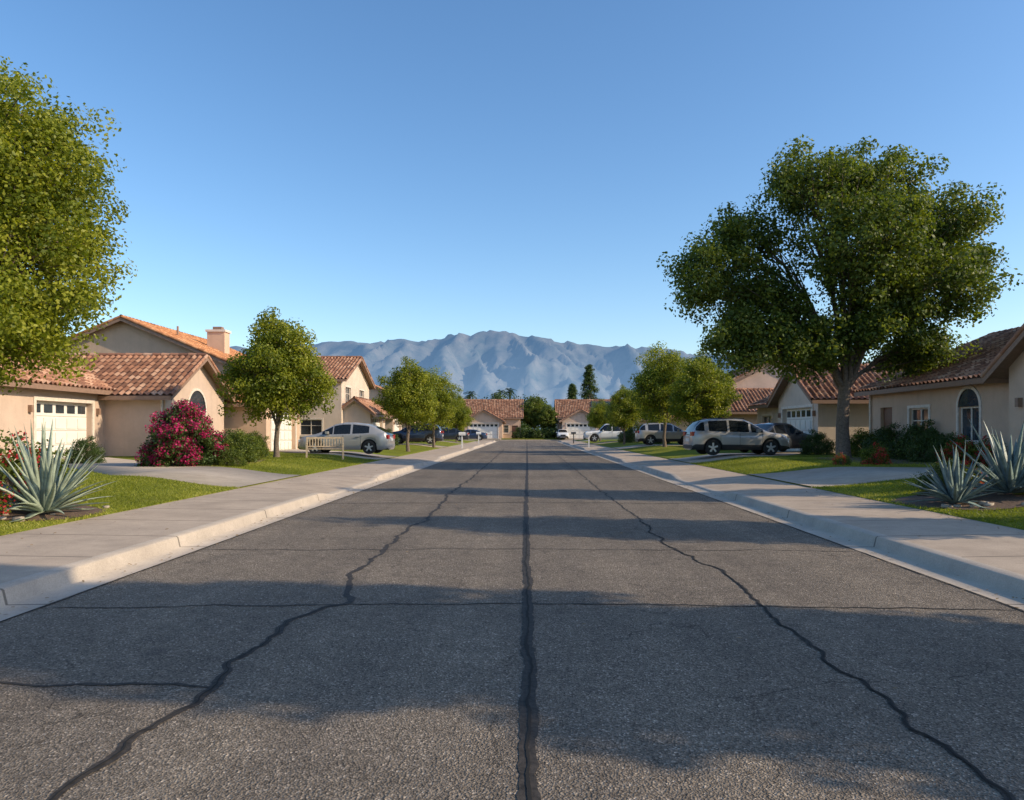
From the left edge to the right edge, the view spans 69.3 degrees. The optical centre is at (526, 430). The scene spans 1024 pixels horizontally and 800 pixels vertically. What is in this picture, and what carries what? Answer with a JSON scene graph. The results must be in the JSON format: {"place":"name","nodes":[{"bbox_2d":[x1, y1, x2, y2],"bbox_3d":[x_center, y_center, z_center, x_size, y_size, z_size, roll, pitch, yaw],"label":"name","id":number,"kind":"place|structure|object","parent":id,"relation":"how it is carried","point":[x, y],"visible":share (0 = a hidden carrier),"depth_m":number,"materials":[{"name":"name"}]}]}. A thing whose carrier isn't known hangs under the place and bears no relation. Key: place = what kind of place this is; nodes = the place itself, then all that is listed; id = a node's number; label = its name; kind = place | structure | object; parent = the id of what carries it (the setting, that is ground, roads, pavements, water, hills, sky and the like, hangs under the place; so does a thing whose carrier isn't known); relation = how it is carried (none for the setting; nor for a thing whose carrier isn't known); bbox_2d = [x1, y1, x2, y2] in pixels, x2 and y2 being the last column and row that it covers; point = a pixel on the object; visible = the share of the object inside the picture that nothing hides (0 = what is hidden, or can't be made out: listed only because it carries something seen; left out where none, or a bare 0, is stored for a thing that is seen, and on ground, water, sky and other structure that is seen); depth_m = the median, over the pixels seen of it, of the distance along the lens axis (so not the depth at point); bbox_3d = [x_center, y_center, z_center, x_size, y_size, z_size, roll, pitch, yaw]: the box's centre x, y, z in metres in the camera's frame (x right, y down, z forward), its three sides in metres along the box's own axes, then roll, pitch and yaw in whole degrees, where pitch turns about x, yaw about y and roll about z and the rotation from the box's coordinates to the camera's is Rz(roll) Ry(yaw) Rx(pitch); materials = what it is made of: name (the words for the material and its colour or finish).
{"place":"outdoors","nodes":[
{"label":"outdoors","id":0,"kind":"place"},
{"bbox_2d":[60,456,300,487],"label":"driveway","id":1,"kind":"structure","parent":0,"point":[222,476],"depth_m":19.88,"materials":[{"name":"concrete"}]},
{"bbox_2d":[0,439,477,535],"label":"lawn","id":2,"kind":"structure","parent":0,"point":[398,450],"depth_m":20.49,"materials":[{"name":"green plant"}]},
{"bbox_2d":[0,500,104,520],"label":"planting bed","id":3,"kind":"object","parent":2,"relation":"on","point":[46,516],"visible":0.32,"depth_m":11.23,"materials":[{"name":"brown soil"}]},
{"bbox_2d":[0,481,15,514],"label":"rose bush","id":4,"kind":"object","parent":3,"relation":"on","point":[4,497],"visible":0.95,"depth_m":10.73,"materials":[{"name":"red plant"}]},
{"bbox_2d":[0,430,80,495],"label":"rose bush","id":5,"kind":"object","parent":3,"relation":"on","point":[6,466],"visible":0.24,"depth_m":12.23,"materials":[{"name":"green plant"}]},
{"bbox_2d":[0,420,114,521],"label":"agave plant","id":6,"kind":"object","parent":3,"relation":"on","point":[49,491],"visible":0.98,"depth_m":11.03,"materials":[{"name":"green plant"}]},
{"bbox_2d":[0,56,137,395],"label":"ficus tree","id":7,"kind":"object","parent":2,"relation":"on","point":[43,193],"visible":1,"depth_m":14.54,"materials":[{"name":"green plant"}]},
{"bbox_2d":[61,435,106,463],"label":"garden shrub","id":8,"kind":"object","parent":2,"relation":"on","point":[92,452],"visible":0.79,"depth_m":24.20,"materials":[{"name":"green plant"}]},
{"bbox_2d":[0,366,223,460],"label":"walls","id":9,"kind":"structure","parent":2,"relation":"on","point":[120,428],"depth_m":31.50,"materials":[{"name":"beige paint"}]},
{"bbox_2d":[37,401,85,457],"bbox_3d":[-18.204,-0.015,28.850,0.032,2.230,3.500,0,0,0],"label":"garage door","id":10,"kind":"structure","parent":9,"relation":"attached to","point":[76,421],"depth_m":28.98,"materials":[{"name":"paint"}]},
{"bbox_2d":[0,357,234,445],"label":"fascia","id":11,"kind":"structure","parent":9,"relation":"attached to","point":[208,366],"depth_m":31.02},
{"bbox_2d":[0,352,237,401],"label":"roof tiles","id":12,"kind":"object","parent":9,"relation":"attached to","point":[103,371],"visible":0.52,"depth_m":32.65,"materials":[{"name":"brown tile"}]},
{"bbox_2d":[33,388,206,453],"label":"trim","id":13,"kind":"structure","parent":9,"relation":"attached to","point":[36,398],"depth_m":29.04,"materials":[{"name":"white paint"}]},
{"bbox_2d":[37,391,204,413],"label":"windows","id":14,"kind":"structure","parent":9,"relation":"attached to","point":[197,396],"depth_m":29.77,"materials":[{"name":"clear glass"}]},
{"bbox_2d":[62,321,299,450],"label":"walls","id":15,"kind":"structure","parent":2,"relation":"on","point":[123,337],"depth_m":42.00,"materials":[{"name":"beige paint"}]},
{"bbox_2d":[59,314,306,402],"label":"roof tiles","id":16,"kind":"object","parent":15,"relation":"on","point":[195,342],"visible":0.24,"depth_m":42.90,"materials":[{"name":"brown tile"}]},
{"bbox_2d":[70,318,301,440],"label":"fascia","id":17,"kind":"structure","parent":15,"relation":"attached to","point":[158,335],"depth_m":41.51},
{"bbox_2d":[205,329,296,450],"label":"trim","id":18,"kind":"structure","parent":15,"relation":"attached to","point":[217,330],"depth_m":43.21,"materials":[{"name":"white paint"}]},
{"bbox_2d":[272,413,291,450],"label":"garage door","id":19,"kind":"structure","parent":15,"relation":"attached to","point":[285,433],"depth_m":41.80,"materials":[{"name":"paint"}]},
{"bbox_2d":[167,459,264,465],"bbox_3d":[-10.570,1.054,24.800,2.731,0.028,6.246,0,0,0],"label":"planting bed","id":20,"kind":"object","parent":2,"relation":"on","point":[209,465],"visible":0.16,"depth_m":23.23,"materials":[{"name":"brown soil"}]},
{"bbox_2d":[134,398,228,466],"bbox_3d":[-10.553,0.113,22.924,2.667,2.243,2.732,0,0,0],"label":"bougainvillea bush","id":21,"kind":"object","parent":20,"relation":"on","point":[182,434],"visible":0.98,"depth_m":22.31,"materials":[{"name":"pink plant"}]},
{"bbox_2d":[218,429,259,461],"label":"garden shrub","id":22,"kind":"object","parent":20,"relation":"on","point":[243,443],"visible":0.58,"depth_m":24.85,"materials":[{"name":"green plant"}]},
{"bbox_2d":[231,430,269,459],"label":"garden shrub","id":23,"kind":"object","parent":20,"relation":"on","point":[260,452],"visible":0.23,"depth_m":26.92,"materials":[{"name":"green plant"}]},
{"bbox_2d":[213,444,247,466],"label":"garden shrub","id":24,"kind":"object","parent":2,"relation":"on","point":[232,457],"visible":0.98,"depth_m":22.84,"materials":[{"name":"green plant"}]},
{"bbox_2d":[213,306,337,456],"bbox_3d":[-10.131,-1.912,29.986,4.596,6.263,4.134,0,0,-40],"label":"street tree","id":25,"kind":"object","parent":2,"relation":"on","point":[274,372],"visible":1,"depth_m":29.23,"materials":[{"name":"green plant"}]},
{"bbox_2d":[306,437,343,458],"bbox_3d":[-8.300,0.706,30.400,1.502,0.920,0.540,0,0,-14],"label":"garden bench","id":26,"kind":"object","parent":2,"relation":"on","point":[326,438],"visible":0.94,"depth_m":30.55,"materials":[{"name":"brown wood"}]},
{"bbox_2d":[300,365,384,437],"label":"walls","id":27,"kind":"structure","parent":2,"relation":"on","point":[354,411],"depth_m":57.60,"materials":[{"name":"beige paint"}]},
{"bbox_2d":[301,388,379,433],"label":"windows","id":28,"kind":"structure","parent":27,"relation":"attached to","point":[307,429],"depth_m":57.12,"materials":[{"name":"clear glass"}]},
{"bbox_2d":[300,385,382,436],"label":"trim","id":29,"kind":"structure","parent":27,"relation":"attached to","point":[311,425],"depth_m":57.08,"materials":[{"name":"white paint"}]},
{"bbox_2d":[314,356,390,415],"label":"roof tiles","id":30,"kind":"object","parent":27,"relation":"on","point":[368,404],"visible":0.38,"depth_m":59.64,"materials":[{"name":"brown tile"}]},
{"bbox_2d":[321,359,391,422],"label":"fascia","id":31,"kind":"structure","parent":27,"relation":"attached to","point":[361,363],"depth_m":60.98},
{"bbox_2d":[371,356,441,451],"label":"street tree","id":32,"kind":"object","parent":2,"relation":"on","point":[410,396],"visible":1,"depth_m":45.29,"materials":[{"name":"green plant"}]},
{"bbox_2d":[415,365,463,447],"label":"street tree","id":33,"kind":"object","parent":2,"relation":"on","point":[446,409],"visible":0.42,"depth_m":57.35,"materials":[{"name":"green plant"}]},
{"bbox_2d":[441,393,474,441],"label":"street tree","id":34,"kind":"object","parent":2,"relation":"on","point":[462,419],"visible":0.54,"depth_m":83.29,"materials":[{"name":"green plant"}]},
{"bbox_2d":[0,440,492,583],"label":"sidewalk","id":35,"kind":"structure","parent":0,"point":[67,543],"depth_m":11.22,"materials":[{"name":"concrete"}]},
{"bbox_2d":[273,449,395,459],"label":"driveway","id":36,"kind":"structure","parent":0,"point":[361,455],"depth_m":36.38,"materials":[{"name":"concrete"}]},
{"bbox_2d":[298,423,394,453],"bbox_3d":[-8.745,0.343,36.000,4.400,1.508,2.018,0,0,2],"label":"parked car","id":37,"kind":"object","parent":36,"relation":"on","point":[368,438],"visible":0.84,"depth_m":35.18,"materials":[{"name":"silver metal"}]},
{"bbox_2d":[398,443,448,447],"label":"driveway","id":38,"kind":"structure","parent":0,"point":[428,445],"depth_m":60.52,"materials":[{"name":"concrete"}]},
{"bbox_2d":[392,423,443,443],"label":"parked car","id":39,"kind":"object","parent":38,"relation":"on","point":[424,434],"visible":0.71,"depth_m":60.11,"materials":[{"name":"blue paint"}]},
{"bbox_2d":[230,330,737,428],"bbox_3d":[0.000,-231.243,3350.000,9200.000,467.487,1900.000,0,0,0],"label":"mountain","id":40,"kind":"structure","parent":0,"point":[483,364],"depth_m":3123.65,"materials":[{"name":"blue stone"}]},
{"bbox_2d":[0,441,1023,799],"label":"road","id":41,"kind":"structure","parent":0,"point":[672,689],"depth_m":4.82,"materials":[{"name":"grey asphalt"}]},
{"bbox_2d":[0,441,497,620],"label":"kerb","id":42,"kind":"structure","parent":41,"relation":"on","point":[21,594],"depth_m":8.73,"materials":[{"name":"concrete"}]},
{"bbox_2d":[0,444,1023,799],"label":"road cracks","id":43,"kind":"object","parent":41,"relation":"on","point":[528,762],"visible":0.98,"depth_m":4.49,"materials":[{"name":"black asphalt"}]},
{"bbox_2d":[556,441,1023,609],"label":"kerb","id":44,"kind":"structure","parent":41,"relation":"on","point":[1002,585],"depth_m":9.23,"materials":[{"name":"concrete"}]},
{"bbox_2d":[0,0,1023,362],"label":"sky","id":45,"kind":"structure","parent":0,"point":[362,171],"materials":[{"name":"blue"}]},
{"bbox_2d":[501,437,563,439],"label":"lawn","id":46,"kind":"structure","parent":0,"point":[531,439],"depth_m":117.00,"materials":[{"name":"green plant"}]},
{"bbox_2d":[464,411,520,438],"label":"walls","id":47,"kind":"structure","parent":46,"relation":"on","point":[483,417],"depth_m":117.50,"materials":[{"name":"beige paint"}]},
{"bbox_2d":[469,424,497,437],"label":"garage door","id":48,"kind":"structure","parent":47,"relation":"attached to","point":[491,432],"depth_m":117.69,"materials":[{"name":"paint"}]},
{"bbox_2d":[464,399,523,421],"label":"roof tiles","id":49,"kind":"object","parent":47,"relation":"on","point":[507,409],"visible":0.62,"depth_m":123.31,"materials":[{"name":"brown tile"}]},
{"bbox_2d":[520,396,544,428],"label":"shade tree","id":50,"kind":"object","parent":46,"relation":"on","point":[532,407],"visible":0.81,"depth_m":122.97,"materials":[{"name":"green plant"}]},
{"bbox_2d":[511,426,559,438],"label":"hedge","id":51,"kind":"object","parent":46,"relation":"on","point":[536,433],"visible":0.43,"depth_m":117.96,"materials":[{"name":"green plant"}]},
{"bbox_2d":[536,404,557,428],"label":"shade tree","id":52,"kind":"object","parent":46,"relation":"on","point":[547,417],"visible":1,"depth_m":120.78,"materials":[{"name":"green plant"}]},
{"bbox_2d":[466,392,632,428],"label":"distant trees","id":53,"kind":"object","parent":46,"relation":"on","point":[502,396],"visible":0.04,"depth_m":185.16,"materials":[{"name":"green plant"}]},
{"bbox_2d":[578,364,598,398],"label":"pine tree","id":54,"kind":"object","parent":46,"relation":"on","point":[588,381],"visible":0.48,"depth_m":149.48,"materials":[{"name":"green plant"}]},
{"bbox_2d":[557,411,622,438],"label":"walls","id":55,"kind":"structure","parent":46,"relation":"on","point":[579,417],"depth_m":117.50,"materials":[{"name":"beige paint"}]},
{"bbox_2d":[567,424,595,437],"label":"garage door","id":56,"kind":"structure","parent":55,"relation":"attached to","point":[579,430],"depth_m":117.69,"materials":[{"name":"paint"}]},
{"bbox_2d":[554,399,610,421],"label":"roof tiles","id":57,"kind":"object","parent":55,"relation":"attached to","point":[572,408],"visible":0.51,"depth_m":123.62,"materials":[{"name":"brown tile"}]},
{"bbox_2d":[590,441,617,443],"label":"driveway","id":58,"kind":"structure","parent":0,"point":[604,442],"depth_m":76.05,"materials":[{"name":"concrete"}]},
{"bbox_2d":[583,424,634,441],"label":"pickup truck","id":59,"kind":"object","parent":58,"relation":"on","point":[601,432],"visible":0.62,"depth_m":75.06,"materials":[{"name":"white paint"}]},
{"bbox_2d":[611,444,682,448],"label":"driveway","id":60,"kind":"structure","parent":0,"point":[634,446],"depth_m":55.77,"materials":[{"name":"concrete"}]},
{"bbox_2d":[635,422,684,444],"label":"parked car","id":61,"kind":"object","parent":60,"relation":"on","point":[650,433],"visible":0.71,"depth_m":55.54,"materials":[{"name":"silver metal"}]},
{"bbox_2d":[671,451,802,462],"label":"driveway","id":62,"kind":"structure","parent":0,"point":[706,458],"depth_m":33.25,"materials":[{"name":"concrete"}]},
{"bbox_2d":[683,418,789,454],"bbox_3d":[9.295,0.242,33.000,4.368,1.632,2.009,0,0,-3],"label":"parked car","id":63,"kind":"object","parent":62,"relation":"on","point":[712,436],"visible":1,"depth_m":32.19,"materials":[{"name":"grey paint"}]},
{"bbox_2d":[740,423,809,451],"bbox_3d":[12.296,0.320,36.597,4.650,1.468,2.055,0,0,-32],"label":"parked car","id":64,"kind":"object","parent":62,"relation":"on","point":[793,434],"visible":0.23,"depth_m":35.96,"materials":[{"name":"paint"}]},
{"bbox_2d":[561,440,1023,574],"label":"sidewalk","id":65,"kind":"structure","parent":0,"point":[999,546],"depth_m":11.90,"materials":[{"name":"concrete"}]},
{"bbox_2d":[575,438,1023,529],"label":"lawn","id":66,"kind":"structure","parent":0,"point":[668,452],"depth_m":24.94,"materials":[{"name":"green plant"}]},
{"bbox_2d":[585,399,609,440],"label":"street tree","id":67,"kind":"object","parent":66,"relation":"on","point":[595,420],"visible":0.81,"depth_m":83.33,"materials":[{"name":"green plant"}]},
{"bbox_2d":[603,385,641,443],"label":"street tree","id":68,"kind":"object","parent":66,"relation":"on","point":[619,411],"visible":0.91,"depth_m":63.17,"materials":[{"name":"green plant"}]},
{"bbox_2d":[617,426,637,442],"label":"garden shrub","id":69,"kind":"object","parent":66,"relation":"on","point":[630,437],"visible":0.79,"depth_m":68.59,"materials":[{"name":"green plant"}]},
{"bbox_2d":[622,340,690,446],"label":"street tree","id":70,"kind":"object","parent":66,"relation":"on","point":[659,376],"visible":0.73,"depth_m":49.14,"materials":[{"name":"green plant"}]},
{"bbox_2d":[664,349,741,426],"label":"street tree","id":71,"kind":"object","parent":66,"relation":"on","point":[696,397],"visible":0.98,"depth_m":44.31,"materials":[{"name":"green plant"}]},
{"bbox_2d":[689,356,735,421],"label":"shade tree","id":72,"kind":"object","parent":66,"relation":"on","point":[726,414],"visible":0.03,"depth_m":51.20,"materials":[{"name":"green plant"}]},
{"bbox_2d":[722,361,783,423],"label":"walls","id":73,"kind":"structure","parent":66,"relation":"on","point":[756,379],"depth_m":57.00,"materials":[{"name":"paint"}]},
{"bbox_2d":[724,363,771,413],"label":"fascia","id":74,"kind":"structure","parent":73,"relation":"attached to","point":[743,412],"depth_m":53.70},
{"bbox_2d":[721,360,803,410],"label":"roof tiles","id":75,"kind":"object","parent":73,"relation":"attached to","point":[748,400],"visible":0.16,"depth_m":55.81,"materials":[{"name":"brown tile"}]},
{"bbox_2d":[757,379,868,452],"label":"walls","id":76,"kind":"structure","parent":66,"relation":"on","point":[824,419],"depth_m":35.60,"materials":[{"name":"beige paint"}]},
{"bbox_2d":[761,404,812,439],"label":"trim","id":77,"kind":"structure","parent":76,"relation":"attached to","point":[791,407],"depth_m":39.87,"materials":[{"name":"white paint"}]},
{"bbox_2d":[787,407,811,451],"bbox_3d":[14.204,-0.040,38.400,0.032,2.280,4.200,0,0,0],"label":"garage door","id":78,"kind":"structure","parent":76,"relation":"attached to","point":[804,424],"depth_m":38.33,"materials":[{"name":"paint"}]},
{"bbox_2d":[748,369,874,419],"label":"fascia","id":79,"kind":"structure","parent":76,"relation":"attached to","point":[777,393],"depth_m":37.66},
{"bbox_2d":[747,361,900,406],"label":"roof tiles","id":80,"kind":"object","parent":76,"relation":"attached to","point":[821,393],"visible":0.25,"depth_m":36.66,"materials":[{"name":"brown tile"}]},
{"bbox_2d":[798,429,835,454],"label":"garden shrub","id":81,"kind":"object","parent":66,"relation":"on","point":[824,446],"visible":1,"depth_m":33.37,"materials":[{"name":"green plant"}]},
{"bbox_2d":[656,134,1023,457],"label":"sycamore tree","id":82,"kind":"object","parent":66,"relation":"on","point":[882,295],"visible":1,"depth_m":27.52,"materials":[{"name":"green plant"}]},
{"bbox_2d":[850,427,880,456],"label":"garden shrub","id":83,"kind":"object","parent":66,"relation":"on","point":[855,443],"visible":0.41,"depth_m":31.02,"materials":[{"name":"green plant"}]},
{"bbox_2d":[815,457,929,463],"bbox_3d":[12.979,1.050,27.064,3.997,0.020,7.289,0,0,0],"label":"planting bed","id":84,"kind":"object","parent":66,"relation":"on","point":[892,460],"visible":0.2,"depth_m":26.22,"materials":[{"name":"brown soil"}]},
{"bbox_2d":[861,422,908,457],"bbox_3d":[14.205,0.407,29.218,2.017,1.624,2.094,0,0,-11],"label":"garden shrub","id":85,"kind":"object","parent":84,"relation":"on","point":[883,433],"visible":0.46,"depth_m":28.99,"materials":[{"name":"green plant"}]},
{"bbox_2d":[882,418,936,459],"bbox_3d":[14.393,0.350,27.220,2.268,1.759,2.185,0,0,45],"label":"garden shrub","id":86,"kind":"object","parent":84,"relation":"on","point":[901,441],"visible":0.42,"depth_m":27.09,"materials":[{"name":"green plant"}]},
{"bbox_2d":[903,426,945,462],"bbox_3d":[13.817,0.493,25.202,1.832,1.421,1.765,0,0,-32],"label":"garden shrub","id":87,"kind":"object","parent":84,"relation":"on","point":[920,450],"visible":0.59,"depth_m":25.10,"materials":[{"name":"green plant"}]},
{"bbox_2d":[926,430,964,463],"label":"garden shrub","id":88,"kind":"object","parent":84,"relation":"on","point":[946,439],"visible":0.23,"depth_m":24.00,"materials":[{"name":"green plant"}]},
{"bbox_2d":[858,442,891,464],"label":"rose bush","id":89,"kind":"object","parent":66,"relation":"on","point":[878,453],"visible":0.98,"depth_m":23.45,"materials":[{"name":"green plant"}]},
{"bbox_2d":[871,351,1023,459],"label":"walls","id":90,"kind":"structure","parent":66,"relation":"on","point":[1002,413],"depth_m":25.61,"materials":[{"name":"beige paint"}]},
{"bbox_2d":[869,385,981,444],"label":"trim","id":91,"kind":"structure","parent":90,"relation":"attached to","point":[921,407],"depth_m":25.70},
{"bbox_2d":[853,323,1023,392],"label":"roof tiles","id":92,"kind":"object","parent":90,"relation":"attached to","point":[994,346],"visible":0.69,"depth_m":28.17,"materials":[{"name":"brown tile"}]},
{"bbox_2d":[854,330,1023,406],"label":"fascia","id":93,"kind":"structure","parent":90,"relation":"attached to","point":[998,372],"depth_m":21.95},
{"bbox_2d":[913,389,978,439],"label":"windows","id":94,"kind":"structure","parent":90,"relation":"attached to","point":[968,397],"depth_m":25.29,"materials":[{"name":"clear glass"}]},
{"bbox_2d":[891,488,1023,509],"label":"planting bed","id":95,"kind":"object","parent":66,"relation":"on","point":[1008,500],"visible":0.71,"depth_m":12.80,"materials":[{"name":"brown soil"}]},
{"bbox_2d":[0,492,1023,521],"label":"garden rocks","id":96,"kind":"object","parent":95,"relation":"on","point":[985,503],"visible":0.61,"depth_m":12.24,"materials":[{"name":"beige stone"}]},
{"bbox_2d":[911,458,971,495],"bbox_3d":[8.000,0.884,14.210,1.008,0.812,1.047,0,0,-25],"label":"garden shrub","id":97,"kind":"object","parent":95,"relation":"on","point":[936,468],"visible":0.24,"depth_m":14.19,"materials":[{"name":"green plant"}]},
{"bbox_2d":[904,441,1003,508],"bbox_3d":[7.332,0.695,12.724,1.483,1.129,1.752,0,0,0],"label":"agave plant","id":98,"kind":"object","parent":95,"relation":"on","point":[956,489],"visible":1,"depth_m":12.58,"materials":[{"name":"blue plant"}]},
{"bbox_2d":[950,418,1023,493],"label":"agave plant","id":99,"kind":"object","parent":95,"relation":"on","point":[1009,469],"visible":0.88,"depth_m":12.84,"materials":[{"name":"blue plant"}]},
{"bbox_2d":[935,433,981,465],"bbox_3d":[13.662,0.604,23.234,1.471,1.115,1.378,0,0,44],"label":"rose bush","id":100,"kind":"object","parent":66,"relation":"on","point":[947,453],"visible":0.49,"depth_m":23.03,"materials":[{"name":"green plant"}]},
{"bbox_2d":[962,435,1007,466],"bbox_3d":[14.018,0.625,22.665,1.407,1.067,1.318,0,0,-2],"label":"rose bush","id":101,"kind":"object","parent":66,"relation":"on","point":[981,459],"visible":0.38,"depth_m":22.45,"materials":[{"name":"green plant"}]},
{"bbox_2d":[748,467,990,487],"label":"driveway","id":102,"kind":"structure","parent":0,"point":[827,476],"depth_m":19.47,"materials":[{"name":"concrete"}]},
{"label":"driveway","id":103,"kind":"structure","parent":0,"visible":0},
{"bbox_2d":[442,428,468,440],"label":"parked car","id":104,"kind":"object","parent":103,"relation":"on","point":[451,434],"visible":0.52,"depth_m":79.14,"materials":[{"name":"paint"}]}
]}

